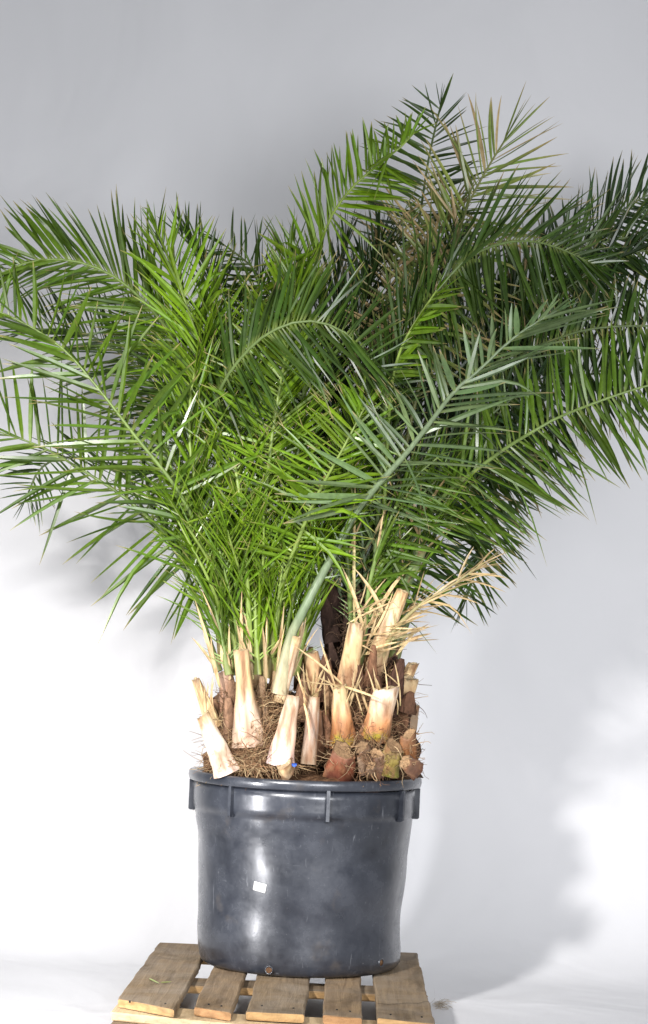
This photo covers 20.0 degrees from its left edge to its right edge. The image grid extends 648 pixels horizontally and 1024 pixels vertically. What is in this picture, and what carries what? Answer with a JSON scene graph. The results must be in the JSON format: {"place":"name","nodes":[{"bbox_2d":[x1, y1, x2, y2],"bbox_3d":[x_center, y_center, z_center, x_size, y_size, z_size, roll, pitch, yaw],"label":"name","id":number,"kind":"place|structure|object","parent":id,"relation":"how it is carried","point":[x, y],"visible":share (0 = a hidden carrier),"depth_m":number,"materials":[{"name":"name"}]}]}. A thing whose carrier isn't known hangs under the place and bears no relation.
{"place":"outdoors","nodes":[
{"label":"outdoors","id":0,"kind":"place"},
{"bbox_2d":[0,0,647,1023],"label":"backdrop","id":1,"kind":"structure","parent":0,"point":[526,890],"depth_m":6.71,"materials":[{"name":"paper"}]},
{"bbox_2d":[111,942,434,1023],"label":"wooden pallet","id":2,"kind":"object","parent":1,"relation":"on","point":[397,995],"visible":0.77,"depth_m":4.79,"materials":[{"name":"brown wood"}]},
{"bbox_2d":[188,766,421,977],"bbox_3d":[-0.065,1.037,5.366,0.684,0.548,0.679,2,-5,0],"label":"plant pot","id":3,"kind":"object","parent":2,"relation":"on","point":[301,879],"visible":0.91,"depth_m":5.10,"materials":[{"name":"plastic"}]},
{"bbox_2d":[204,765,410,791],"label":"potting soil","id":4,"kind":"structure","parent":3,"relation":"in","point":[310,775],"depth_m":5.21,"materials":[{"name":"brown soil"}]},
{"bbox_2d":[0,107,616,790],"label":"palm tree","id":5,"kind":"object","parent":4,"relation":"on","point":[214,379],"visible":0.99,"depth_m":5.26,"materials":[{"name":"green plant"}]},
{"bbox_2d":[229,75,647,787],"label":"palm tree","id":6,"kind":"object","parent":4,"relation":"on","point":[369,717],"visible":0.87,"depth_m":5.34,"materials":[{"name":"green plant"}]},
{"bbox_2d":[432,998,455,1009],"bbox_3d":[0.362,1.468,5.519,0.080,0.045,0.170,2,-5,0],"label":"fibre tuft","id":7,"kind":"object","parent":1,"relation":"on","point":[440,1003],"visible":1,"depth_m":5.54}
]}

